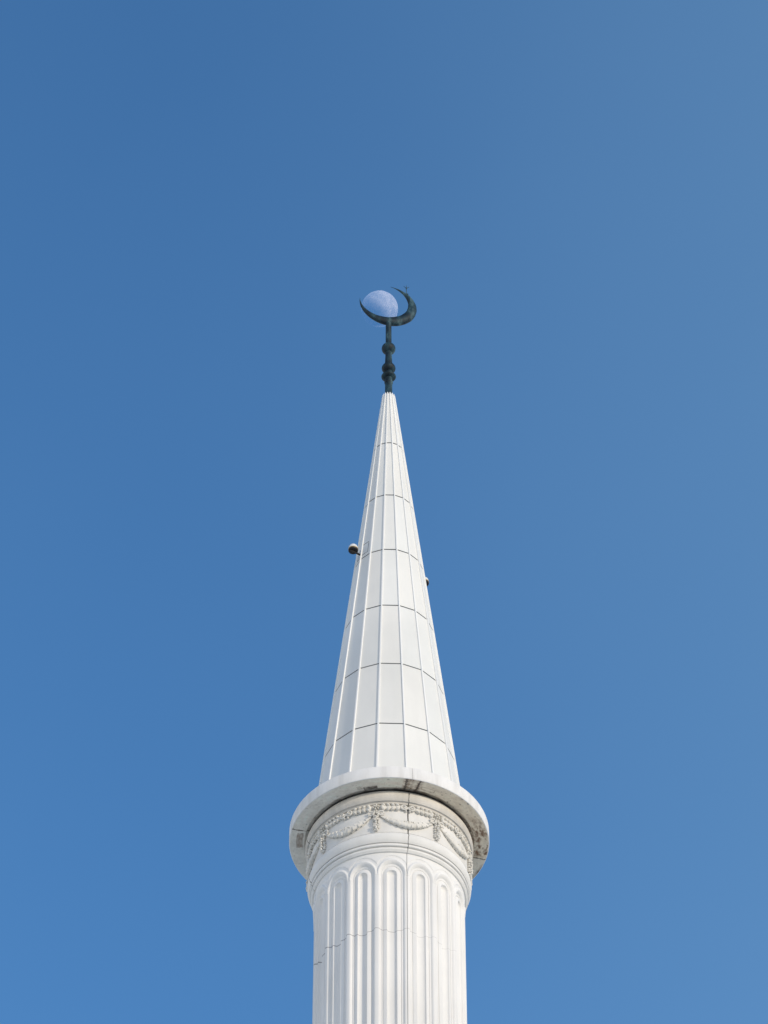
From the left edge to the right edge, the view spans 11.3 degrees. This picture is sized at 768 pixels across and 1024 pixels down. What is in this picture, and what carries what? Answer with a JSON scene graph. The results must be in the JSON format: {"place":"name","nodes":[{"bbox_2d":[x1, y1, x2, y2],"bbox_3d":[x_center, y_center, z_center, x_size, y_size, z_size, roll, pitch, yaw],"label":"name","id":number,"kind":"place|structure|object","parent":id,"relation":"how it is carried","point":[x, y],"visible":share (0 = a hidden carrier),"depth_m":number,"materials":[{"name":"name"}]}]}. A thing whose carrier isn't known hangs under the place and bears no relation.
{"place":"outdoors","nodes":[
{"label":"outdoors","id":0,"kind":"place"},
{"bbox_2d":[0,0,767,1023],"label":"sky","id":1,"kind":"structure","parent":0,"point":[201,201],"materials":[{"name":"blue"}]},
{"bbox_2d":[289,286,488,1023],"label":"minaret","id":2,"kind":"object","parent":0,"point":[389,838],"visible":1,"depth_m":50.67,"materials":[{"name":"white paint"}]},
{"bbox_2d":[348,544,359,555],"bbox_3d":[-0.400,0.527,54.949,0.218,0.156,0.144,9,-47,-9],"label":"warning light","id":3,"kind":"object","parent":2,"relation":"attached to","point":[352,548],"visible":1,"depth_m":54.90,"materials":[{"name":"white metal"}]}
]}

